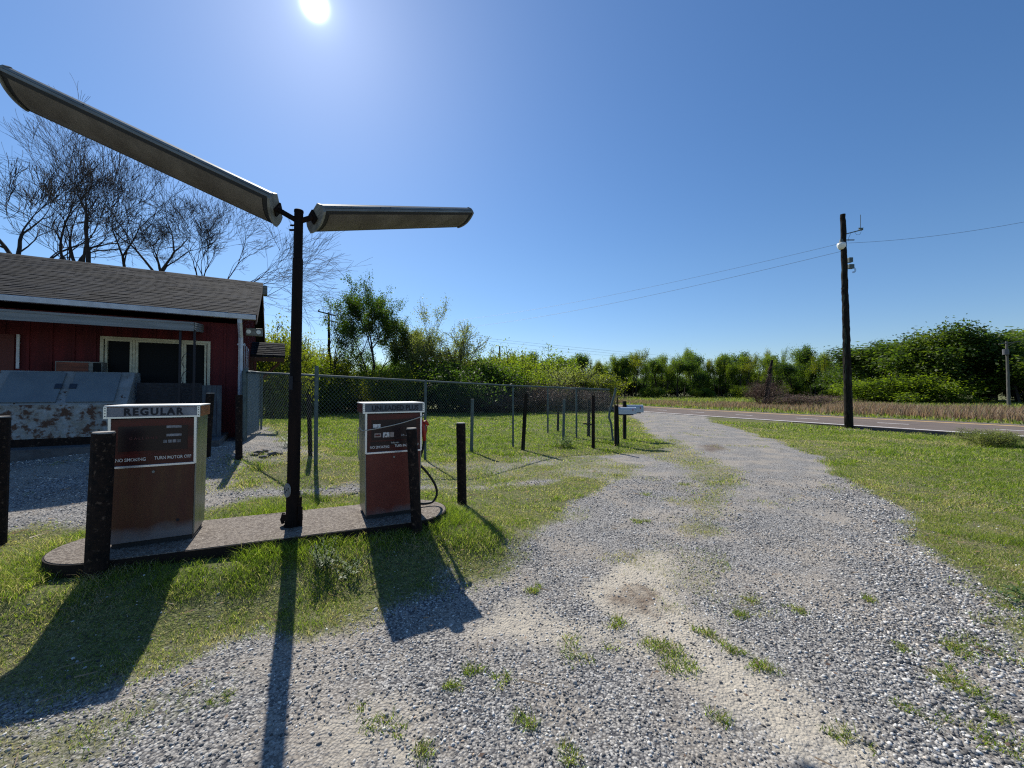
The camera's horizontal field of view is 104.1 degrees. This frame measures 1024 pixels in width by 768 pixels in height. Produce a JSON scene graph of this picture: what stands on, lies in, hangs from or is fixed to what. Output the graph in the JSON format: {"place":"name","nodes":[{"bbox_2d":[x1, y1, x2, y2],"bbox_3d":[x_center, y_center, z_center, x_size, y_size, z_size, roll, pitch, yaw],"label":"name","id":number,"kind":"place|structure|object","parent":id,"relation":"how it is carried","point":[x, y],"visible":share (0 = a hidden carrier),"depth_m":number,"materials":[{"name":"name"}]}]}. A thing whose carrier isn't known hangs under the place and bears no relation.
{"place":"outdoors","nodes":[
{"label":"outdoors","id":0,"kind":"place"},
{"bbox_2d":[0,392,1023,767],"bbox_3d":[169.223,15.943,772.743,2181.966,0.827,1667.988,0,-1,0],"label":"ground","id":1,"kind":"structure","parent":0,"point":[772,462],"depth_m":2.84,"materials":[{"name":"gravel"}]},
{"bbox_2d":[0,416,10,545],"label":"pipe bollard","id":2,"kind":"object","parent":1,"relation":"on","point":[5,435],"visible":0.85,"depth_m":3.82,"materials":[{"name":"metal"}]},
{"bbox_2d":[0,370,139,447],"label":"ice box","id":3,"kind":"object","parent":1,"relation":"on","point":[50,408],"visible":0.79,"depth_m":6.94,"materials":[{"name":"white paint"}]},
{"bbox_2d":[0,372,66,402],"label":"door","id":4,"kind":"structure","parent":3,"relation":"in","point":[19,387],"depth_m":6.85,"materials":[{"name":"grey"}]},
{"bbox_2d":[65,373,121,402],"bbox_3d":[-7.587,0.063,7.254,0.626,0.538,0.435,1,-1,-30],"label":"door","id":5,"kind":"structure","parent":3,"relation":"in","point":[85,387],"depth_m":7.23,"materials":[{"name":"grey"}]},
{"bbox_2d":[46,134,111,262],"bbox_3d":[-23.887,-5.907,22.403,3.541,16.065,2.508,0,-1,0],"label":"bare tree","id":6,"kind":"object","parent":1,"relation":"on","point":[87,246],"visible":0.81,"depth_m":22.07,"materials":[{"name":"brown plant"}]},
{"bbox_2d":[0,77,181,265],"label":"bare tree","id":7,"kind":"object","parent":1,"relation":"on","point":[82,258],"visible":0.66,"depth_m":24.54,"materials":[{"name":"brown plant"}]},
{"bbox_2d":[0,145,187,258],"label":"bare tree","id":8,"kind":"object","parent":1,"relation":"on","point":[19,250],"visible":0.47,"depth_m":28.26,"materials":[{"name":"brown plant"}]},
{"bbox_2d":[83,431,115,581],"bbox_3d":[-3.369,1.092,3.260,0.192,1.403,0.150,0,-1,0],"label":"pipe bollard","id":9,"kind":"object","parent":1,"relation":"on","point":[99,502],"visible":0.87,"depth_m":3.21,"materials":[{"name":"metal"}]},
{"bbox_2d":[80,147,193,266],"bbox_3d":[-23.101,-6.704,24.719,5.758,17.741,3.217,1,-1,-35],"label":"bare tree","id":10,"kind":"object","parent":1,"relation":"on","point":[128,245],"visible":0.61,"depth_m":24.61,"materials":[{"name":"brown plant"}]},
{"bbox_2d":[0,110,274,270],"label":"bare tree","id":11,"kind":"object","parent":1,"relation":"on","point":[151,242],"visible":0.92,"depth_m":22.76,"materials":[{"name":"brown plant"}]},
{"bbox_2d":[0,252,284,461],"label":"red shop","id":12,"kind":"structure","parent":1,"relation":"on","point":[174,338],"depth_m":8.54,"materials":[{"name":"weathered shingle"},{"name":"red painted wood"},{"name":"white painted trim"}]},
{"bbox_2d":[0,334,14,370],"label":"door","id":13,"kind":"structure","parent":12,"relation":"in","point":[7,341],"depth_m":7.45,"materials":[{"name":"red"}]},
{"bbox_2d":[55,361,106,371],"bbox_3d":[-8.450,-0.255,7.846,0.651,0.360,0.291,1,-1,-30],"label":"air conditioner","id":14,"kind":"object","parent":12,"relation":"attached to","point":[77,366],"visible":0.59,"depth_m":7.74,"materials":[{"name":"metal"}]},
{"bbox_2d":[105,339,132,371],"bbox_3d":[-8.121,-0.227,8.251,0.414,1.383,0.090,1,-1,-30],"label":"window","id":15,"kind":"structure","parent":12,"relation":"in","point":[118,352],"depth_m":8.26,"materials":[{"name":"black"}]},
{"bbox_2d":[135,340,181,382],"bbox_3d":[-7.576,-0.220,8.572,0.743,1.383,0.090,1,-1,-30],"label":"window","id":16,"kind":"structure","parent":12,"relation":"in","point":[155,361],"depth_m":8.57,"materials":[{"name":"black"}]},
{"bbox_2d":[183,343,206,384],"bbox_3d":[-7.045,-0.215,8.884,0.396,1.383,0.090,1,-1,-30],"label":"window","id":17,"kind":"structure","parent":12,"relation":"in","point":[201,349],"depth_m":8.91,"materials":[{"name":"black"}]},
{"bbox_2d":[241,370,262,441],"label":"side gate","id":18,"kind":"structure","parent":12,"relation":"attached to","point":[253,397],"depth_m":9.77,"materials":[{"name":"silver metal"}]},
{"bbox_2d":[205,393,214,456],"bbox_3d":[-5.227,0.777,6.867,0.179,1.249,0.122,0,-1,0],"label":"pipe bollard","id":19,"kind":"object","parent":1,"relation":"on","point":[209,398],"visible":0.59,"depth_m":6.84,"materials":[{"name":"metal"}]},
{"bbox_2d":[235,395,242,459],"bbox_3d":[-4.723,0.821,6.908,0.115,1.265,0.106,0,-1,0],"label":"pipe bollard","id":20,"kind":"object","parent":1,"relation":"on","point":[238,427],"visible":0.88,"depth_m":6.87,"materials":[{"name":"metal"}]},
{"bbox_2d":[113,192,370,330],"bbox_3d":[-15.994,-5.881,27.410,13.229,16.226,14.007,0,-1,0],"label":"bare tree","id":21,"kind":"object","parent":1,"relation":"on","point":[208,232],"visible":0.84,"depth_m":25.57,"materials":[{"name":"brown plant"}]},
{"bbox_2d":[41,500,445,577],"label":"pump island","id":22,"kind":"structure","parent":1,"relation":"on","point":[213,537],"depth_m":3.91,"materials":[{"name":"concrete"}]},
{"bbox_2d":[103,403,209,548],"bbox_3d":[-3.395,0.835,3.865,0.678,1.275,0.512,1,-1,-28],"label":"fuel pump","id":23,"kind":"object","parent":22,"relation":"on","point":[159,475],"visible":0.98,"depth_m":3.68,"materials":[{"name":"metal"}]},
{"bbox_2d":[0,64,473,527],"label":"forecourt lamp","id":24,"kind":"object","parent":22,"relation":"on","point":[34,96],"visible":1,"depth_m":4.08,"materials":[{"name":"metal"}]},
{"bbox_2d":[357,401,437,518],"bbox_3d":[-1.326,0.852,4.755,0.924,1.275,0.512,1,-1,-28],"label":"fuel pump","id":25,"kind":"object","parent":22,"relation":"on","point":[383,475],"visible":0.88,"depth_m":4.48,"materials":[{"name":"metal"}]},
{"bbox_2d":[256,303,322,419],"bbox_3d":[-15.405,-0.946,24.858,8.222,8.029,6.768,-1,-1,41],"label":"bush","id":26,"kind":"object","parent":1,"relation":"on","point":[261,366],"visible":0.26,"depth_m":24.07,"materials":[{"name":"green plant"}]},
{"bbox_2d":[266,322,340,364],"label":"bush","id":27,"kind":"object","parent":1,"relation":"on","point":[312,347],"visible":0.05,"depth_m":39.86,"materials":[{"name":"green plant"}]},
{"bbox_2d":[306,394,312,456],"bbox_3d":[-3.941,0.879,7.777,0.127,1.361,0.081,0,-1,0],"label":"pipe bollard","id":28,"kind":"object","parent":1,"relation":"on","point":[309,416],"visible":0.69,"depth_m":7.75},
{"bbox_2d":[269,350,350,414],"bbox_3d":[-16.205,-0.107,29.810,7.206,6.712,6.986,1,-1,-39],"label":"bush","id":29,"kind":"object","parent":1,"relation":"on","point":[322,372],"visible":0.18,"depth_m":29.68,"materials":[{"name":"green plant"}]},
{"bbox_2d":[306,536,337,572],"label":"weed plant","id":30,"kind":"object","parent":1,"relation":"on","point":[319,562],"visible":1,"depth_m":3.54,"materials":[{"name":"green plant"}]},
{"bbox_2d":[301,346,363,413],"bbox_3d":[-16.848,-0.351,33.245,11.325,6.900,9.322,-1,-2,45],"label":"bush","id":31,"kind":"object","parent":1,"relation":"on","point":[344,370],"visible":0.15,"depth_m":31.92,"materials":[{"name":"green plant"}]},
{"bbox_2d":[304,380,364,411],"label":"bush","id":32,"kind":"object","parent":1,"relation":"on","point":[340,395],"visible":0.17,"depth_m":31.42,"materials":[{"name":"green plant"}]},
{"bbox_2d":[312,352,378,411],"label":"bush","id":33,"kind":"object","parent":1,"relation":"on","point":[357,375],"visible":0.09,"depth_m":33.36,"materials":[{"name":"green plant"}]},
{"bbox_2d":[322,300,378,411],"bbox_3d":[-12.885,-2.223,32.078,4.194,9.086,6.988,0,-1,-16],"label":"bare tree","id":34,"kind":"object","parent":1,"relation":"on","point":[348,344],"visible":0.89,"depth_m":31.15,"materials":[{"name":"green plant"}]},
{"bbox_2d":[332,551,368,581],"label":"weed plant","id":35,"kind":"object","parent":1,"relation":"on","point":[347,568],"visible":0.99,"depth_m":3.50,"materials":[{"name":"green plant"}]},
{"bbox_2d":[325,385,379,412],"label":"bush","id":36,"kind":"object","parent":1,"relation":"on","point":[358,397],"visible":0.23,"depth_m":31.65,"materials":[{"name":"green plant"}]},
{"bbox_2d":[319,269,421,376],"bbox_3d":[-12.060,-3.697,35.053,8.857,12.140,7.486,0,-1,0],"label":"leafy tree","id":37,"kind":"object","parent":1,"relation":"on","point":[375,308],"visible":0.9,"depth_m":34.04,"materials":[{"name":"green plant"}]},
{"bbox_2d":[352,355,434,411],"bbox_3d":[-9.022,0.343,30.827,6.568,4.994,7.979,0,-1,-18],"label":"bush","id":38,"kind":"object","parent":1,"relation":"on","point":[388,383],"visible":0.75,"depth_m":29.75,"materials":[{"name":"green plant"}]},
{"bbox_2d":[406,427,421,536],"bbox_3d":[-1.025,1.149,4.217,0.185,1.368,0.109,0,-1,0],"label":"pipe bollard","id":39,"kind":"object","parent":1,"relation":"on","point":[414,483],"visible":0.81,"depth_m":4.18,"materials":[{"name":"metal"}]},
{"bbox_2d":[383,354,463,408],"bbox_3d":[-8.611,-0.222,37.883,9.247,6.142,8.633,1,-1,-39],"label":"bush","id":40,"kind":"object","parent":1,"relation":"on","point":[403,367],"visible":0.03,"depth_m":35.35,"materials":[{"name":"green plant"}]},
{"bbox_2d":[244,366,615,465],"bbox_3d":[-1.059,0.860,11.441,3.381,2.318,10.569,-1,-2,45],"label":"chain link fence","id":41,"kind":"object","parent":1,"relation":"on","point":[316,375],"visible":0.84,"depth_m":9.20,"materials":[{"name":"metal"}]},
{"bbox_2d":[381,292,484,381],"bbox_3d":[-7.614,-2.640,35.268,8.839,10.014,5.531,-1,-1,26],"label":"leafy tree","id":42,"kind":"object","parent":1,"relation":"on","point":[415,352],"visible":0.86,"depth_m":34.40,"materials":[{"name":"green plant"}]},
{"bbox_2d":[405,369,494,413],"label":"bush","id":43,"kind":"object","parent":1,"relation":"on","point":[439,400],"visible":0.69,"depth_m":29.88,"materials":[{"name":"green plant"}]},
{"bbox_2d":[412,321,490,369],"bbox_3d":[-5.413,-1.762,35.588,6.829,8.274,4.969,0,-1,-14],"label":"leafy tree","id":44,"kind":"object","parent":1,"relation":"on","point":[461,353],"visible":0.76,"depth_m":35.10,"materials":[{"name":"green plant"}]},
{"bbox_2d":[456,422,466,504],"bbox_3d":[-0.691,1.188,5.466,0.148,1.313,0.128,0,-1,0],"label":"pipe bollard","id":45,"kind":"object","parent":1,"relation":"on","point":[461,461],"visible":0.82,"depth_m":5.42,"materials":[{"name":"metal"}]},
{"bbox_2d":[401,350,531,413],"bbox_3d":[-3.351,-0.006,33.128,10.313,5.430,11.047,0,-1,13],"label":"bush","id":46,"kind":"object","parent":1,"relation":"on","point":[485,373],"visible":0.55,"depth_m":31.72,"materials":[{"name":"green plant"}]},
{"bbox_2d":[470,399,473,451],"bbox_3d":[-1.124,1.239,11.183,0.114,1.642,0.092,0,-1,0],"label":"steel post","id":47,"kind":"object","parent":1,"relation":"on","point":[472,421],"visible":0.77,"depth_m":11.15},
{"bbox_2d":[454,391,545,414],"bbox_3d":[-1.353,1.305,32.463,8.636,2.538,7.263,-1,-1,28],"label":"brush","id":48,"kind":"object","parent":1,"relation":"on","point":[495,410],"visible":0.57,"depth_m":31.04,"materials":[{"name":"brown"}]},
{"bbox_2d":[466,337,541,409],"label":"bush","id":49,"kind":"object","parent":1,"relation":"on","point":[501,360],"visible":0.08,"depth_m":41.27,"materials":[{"name":"green plant"}]},
{"bbox_2d":[0,410,1023,767],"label":"grass","id":50,"kind":"structure","parent":1,"relation":"on","point":[16,570],"depth_m":4.59,"materials":[{"name":"plant"}]},
{"bbox_2d":[0,439,1023,767],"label":"dry straw","id":51,"kind":"object","parent":1,"relation":"on","point":[482,569],"visible":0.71,"depth_m":4.02,"materials":[{"name":"beige plant"}]},
{"bbox_2d":[473,349,554,410],"bbox_3d":[-0.036,0.022,36.190,8.383,6.686,8.647,1,-1,-30],"label":"bush","id":52,"kind":"object","parent":1,"relation":"on","point":[535,380],"visible":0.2,"depth_m":34.39,"materials":[{"name":"green plant"}]},
{"bbox_2d":[21,445,1023,762],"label":"fallen leaves","id":53,"kind":"object","parent":1,"relation":"on","point":[567,625],"visible":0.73,"depth_m":2.73,"materials":[{"name":"brown plant"}]},
{"bbox_2d":[521,393,527,449],"bbox_3d":[0.356,1.173,11.580,0.209,1.797,0.112,0,-1,0],"label":"wooden post","id":54,"kind":"object","parent":1,"relation":"on","point":[524,422],"visible":0.88,"depth_m":11.54,"materials":[{"name":"brown wood"}]},
{"bbox_2d":[499,377,579,412],"bbox_3d":[1.696,0.958,32.582,7.570,3.418,6.367,-1,-1,32],"label":"brush","id":55,"kind":"object","parent":1,"relation":"on","point":[533,402],"visible":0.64,"depth_m":31.88,"materials":[{"name":"brown"}]},
{"bbox_2d":[495,336,586,407],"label":"bush","id":56,"kind":"object","parent":1,"relation":"on","point":[559,361],"visible":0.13,"depth_m":42.23,"materials":[{"name":"green plant"}]},
{"bbox_2d":[522,356,615,410],"bbox_3d":[4.972,0.315,37.696,10.565,5.624,11.112,0,-1,-19],"label":"bush","id":57,"kind":"object","parent":1,"relation":"on","point":[557,378],"visible":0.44,"depth_m":36.38,"materials":[{"name":"green plant"}]},
{"bbox_2d":[536,379,607,411],"bbox_3d":[4.809,1.075,34.492,7.799,3.213,6.560,0,-1,0],"label":"brush","id":58,"kind":"object","parent":1,"relation":"on","point":[579,403],"visible":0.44,"depth_m":33.43,"materials":[{"name":"brown"}]},
{"bbox_2d":[570,352,595,381],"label":"forest tree","id":59,"kind":"object","parent":1,"relation":"on","point":[583,358],"visible":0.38,"depth_m":107.10,"materials":[{"name":"green plant"}]},
{"bbox_2d":[592,395,594,448],"bbox_3d":[2.426,1.206,11.926,0.104,1.738,0.101,0,-1,0],"label":"wooden post","id":60,"kind":"object","parent":1,"relation":"on","point":[593,421],"visible":0.88,"depth_m":11.88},
{"bbox_2d":[551,369,637,408],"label":"bush","id":61,"kind":"object","parent":1,"relation":"on","point":[608,385],"visible":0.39,"depth_m":37.83,"materials":[{"name":"green plant"}]},
{"bbox_2d":[568,384,626,410],"bbox_3d":[7.532,1.270,35.321,6.139,2.760,5.164,-1,-1,29],"label":"brush","id":62,"kind":"object","parent":1,"relation":"on","point":[604,398],"visible":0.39,"depth_m":34.42,"materials":[{"name":"brown"}]},
{"bbox_2d":[601,354,622,384],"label":"forest tree","id":63,"kind":"object","parent":1,"relation":"on","point":[613,360],"visible":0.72,"depth_m":111.23,"materials":[{"name":"green plant"}]},
{"bbox_2d":[613,356,632,396],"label":"forest tree","id":64,"kind":"object","parent":1,"relation":"on","point":[624,369],"visible":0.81,"depth_m":110.34,"materials":[{"name":"green plant"}]},
{"bbox_2d":[614,397,636,445],"bbox_3d":[3.544,1.225,12.515,0.665,1.622,0.231,0,-1,0],"label":"mailbox","id":65,"kind":"object","parent":1,"relation":"on","point":[618,411],"visible":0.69,"depth_m":12.47,"materials":[{"name":"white wood"}]},
{"bbox_2d":[623,401,643,439],"bbox_3d":[4.273,1.335,14.111,0.698,1.462,0.231,0,-1,0],"label":"mailbox","id":66,"kind":"object","parent":1,"relation":"on","point":[640,408],"visible":0.69,"depth_m":14.06,"materials":[{"name":"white wood"}]},
{"bbox_2d":[627,348,649,396],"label":"forest tree","id":67,"kind":"object","parent":1,"relation":"on","point":[636,363],"visible":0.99,"depth_m":109.21,"materials":[{"name":"green plant"}]},
{"bbox_2d":[640,357,655,385],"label":"forest tree","id":68,"kind":"object","parent":1,"relation":"on","point":[646,378],"visible":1,"depth_m":106.97,"materials":[{"name":"green plant"}]},
{"bbox_2d":[635,385,670,397],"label":"bush","id":69,"kind":"object","parent":1,"relation":"on","point":[652,392],"visible":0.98,"depth_m":102.52,"materials":[{"name":"green plant"}]},
{"bbox_2d":[641,357,666,395],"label":"forest tree","id":70,"kind":"object","parent":1,"relation":"on","point":[653,378],"visible":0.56,"depth_m":113.94,"materials":[{"name":"green plant"}]},
{"bbox_2d":[660,357,682,396],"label":"forest tree","id":71,"kind":"object","parent":1,"relation":"on","point":[669,375],"visible":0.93,"depth_m":107.98,"materials":[{"name":"green plant"}]},
{"bbox_2d":[662,357,688,396],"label":"forest tree","id":72,"kind":"object","parent":1,"relation":"on","point":[679,368],"visible":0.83,"depth_m":109.45,"materials":[{"name":"green plant"}]},
{"bbox_2d":[683,360,710,389],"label":"forest tree","id":73,"kind":"object","parent":1,"relation":"on","point":[701,379],"visible":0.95,"depth_m":106.84,"materials":[{"name":"green plant"}]},
{"bbox_2d":[681,353,712,388],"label":"forest tree","id":74,"kind":"object","parent":1,"relation":"on","point":[700,358],"visible":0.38,"depth_m":115.43,"materials":[{"name":"green plant"}]},
{"bbox_2d":[686,387,717,397],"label":"bush","id":75,"kind":"object","parent":1,"relation":"on","point":[695,392],"visible":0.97,"depth_m":102.37,"materials":[{"name":"green plant"}]},
{"bbox_2d":[703,357,723,394],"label":"forest tree","id":76,"kind":"object","parent":1,"relation":"on","point":[710,369],"visible":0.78,"depth_m":112.09,"materials":[{"name":"green plant"}]},
{"bbox_2d":[713,353,729,396],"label":"forest tree","id":77,"kind":"object","parent":1,"relation":"on","point":[718,364],"visible":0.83,"depth_m":110.57,"materials":[{"name":"green plant"}]},
{"bbox_2d":[712,353,738,396],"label":"forest tree","id":78,"kind":"object","parent":1,"relation":"on","point":[725,384],"visible":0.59,"depth_m":110.64,"materials":[{"name":"green plant"}]},
{"bbox_2d":[718,351,751,396],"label":"forest tree","id":79,"kind":"object","parent":1,"relation":"on","point":[736,361],"visible":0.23,"depth_m":116.86,"materials":[{"name":"green plant"}]},
{"bbox_2d":[725,354,751,386],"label":"forest tree","id":80,"kind":"object","parent":1,"relation":"on","point":[735,369],"visible":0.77,"depth_m":106.46,"materials":[{"name":"green plant"}]},
{"bbox_2d":[722,384,757,397],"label":"bush","id":81,"kind":"object","parent":1,"relation":"on","point":[737,391],"visible":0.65,"depth_m":103.97,"materials":[{"name":"green plant"}]},
{"bbox_2d":[738,352,763,384],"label":"forest tree","id":82,"kind":"object","parent":1,"relation":"on","point":[755,359],"visible":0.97,"depth_m":103.94,"materials":[{"name":"green plant"}]},
{"bbox_2d":[741,375,792,404],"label":"brush","id":83,"kind":"object","parent":1,"relation":"on","point":[759,390],"visible":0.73,"depth_m":48.35,"materials":[{"name":"brown"}]},
{"bbox_2d":[762,360,772,403],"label":"dead tree trunk","id":84,"kind":"object","parent":1,"relation":"on","point":[767,385],"visible":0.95,"depth_m":46.19,"materials":[{"name":"brown wood"}]},
{"bbox_2d":[759,355,775,383],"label":"forest tree","id":85,"kind":"object","parent":1,"relation":"on","point":[767,362],"visible":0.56,"depth_m":103.56,"materials":[{"name":"green plant"}]},
{"bbox_2d":[765,346,792,384],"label":"forest tree","id":86,"kind":"object","parent":1,"relation":"on","point":[783,358],"visible":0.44,"depth_m":108.07,"materials":[{"name":"green plant"}]},
{"bbox_2d":[774,361,805,394],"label":"forest tree","id":87,"kind":"object","parent":1,"relation":"on","point":[786,370],"visible":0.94,"depth_m":101.05,"materials":[{"name":"green plant"}]},
{"bbox_2d":[776,385,812,397],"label":"bush","id":88,"kind":"object","parent":1,"relation":"on","point":[802,390],"visible":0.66,"depth_m":100.93,"materials":[{"name":"green plant"}]},
{"bbox_2d":[791,343,820,396],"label":"forest tree","id":89,"kind":"object","parent":1,"relation":"on","point":[805,352],"visible":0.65,"depth_m":103.38,"materials":[{"name":"green plant"}]},
{"bbox_2d":[753,392,865,406],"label":"brush","id":90,"kind":"object","parent":1,"relation":"on","point":[793,400],"visible":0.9,"depth_m":43.18,"materials":[{"name":"brown"}]},
{"bbox_2d":[801,361,819,397],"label":"forest tree","id":91,"kind":"object","parent":1,"relation":"on","point":[808,373],"visible":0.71,"depth_m":101.06,"materials":[{"name":"green plant"}]},
{"bbox_2d":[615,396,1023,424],"bbox_3d":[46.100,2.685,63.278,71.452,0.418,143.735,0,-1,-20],"label":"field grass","id":92,"kind":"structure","parent":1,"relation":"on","point":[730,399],"depth_m":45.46,"materials":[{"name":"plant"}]},
{"bbox_2d":[616,398,1023,421],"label":"tall dry grass","id":93,"kind":"structure","parent":1,"relation":"on","point":[987,412],"depth_m":29.46,"materials":[{"name":"plant"}]},
{"bbox_2d":[808,352,834,394],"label":"forest tree","id":94,"kind":"object","parent":1,"relation":"on","point":[823,367],"visible":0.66,"depth_m":94.54,"materials":[{"name":"green plant"}]},
{"bbox_2d":[813,349,858,387],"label":"bush","id":95,"kind":"object","parent":1,"relation":"on","point":[823,376],"visible":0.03,"depth_m":82.28,"materials":[{"name":"green plant"}]},
{"bbox_2d":[837,213,862,427],"bbox_3d":[16.052,-2.846,18.857,1.231,10.431,0.370,0,-1,0],"label":"utility pole","id":96,"kind":"object","parent":1,"relation":"on","point":[846,351],"visible":0.99,"depth_m":18.78,"materials":[{"name":"brown wood"}]},
{"bbox_2d":[838,375,914,402],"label":"bush","id":97,"kind":"object","parent":1,"relation":"on","point":[855,392],"visible":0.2,"depth_m":60.33,"materials":[{"name":"green plant"}]},
{"bbox_2d":[802,335,1004,394],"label":"oak tree","id":98,"kind":"object","parent":1,"relation":"on","point":[866,354],"visible":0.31,"depth_m":66.01,"materials":[{"name":"green plant"}]},
{"bbox_2d":[821,370,1005,403],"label":"bush","id":99,"kind":"object","parent":1,"relation":"on","point":[930,388],"visible":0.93,"depth_m":55.38,"materials":[{"name":"green plant"}]},
{"bbox_2d":[823,313,1023,401],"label":"oak tree","id":100,"kind":"object","parent":1,"relation":"on","point":[986,349],"visible":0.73,"depth_m":57.27,"materials":[{"name":"green plant"}]},
{"bbox_2d":[949,427,1023,448],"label":"bush","id":101,"kind":"object","parent":1,"relation":"on","point":[1002,439],"visible":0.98,"depth_m":12.34,"materials":[{"name":"green plant"}]},
{"bbox_2d":[955,333,1023,402],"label":"bush","id":102,"kind":"object","parent":1,"relation":"on","point":[1018,396],"visible":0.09,"depth_m":58.18,"materials":[{"name":"green plant"}]},
{"bbox_2d":[987,583,1023,603],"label":"weed plant","id":103,"kind":"object","parent":1,"relation":"on","point":[1013,589],"visible":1,"depth_m":3.26,"materials":[{"name":"green plant"}]},
{"bbox_2d":[998,341,1021,404],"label":"utility pole","id":104,"kind":"object","parent":1,"relation":"on","point":[1005,351],"visible":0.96,"depth_m":44.22,"materials":[{"name":"grey wood"}]},
{"bbox_2d":[0,0,1023,379],"label":"sky","id":105,"kind":"structure","parent":0,"point":[595,149],"materials":[{"name":"blue"}]},
{"bbox_2d":[545,404,1023,440],"bbox_3d":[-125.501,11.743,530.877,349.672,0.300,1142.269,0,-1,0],"label":"road","id":106,"kind":"structure","parent":0,"point":[912,425],"depth_m":21.44,"materials":[{"name":"asphalt"}]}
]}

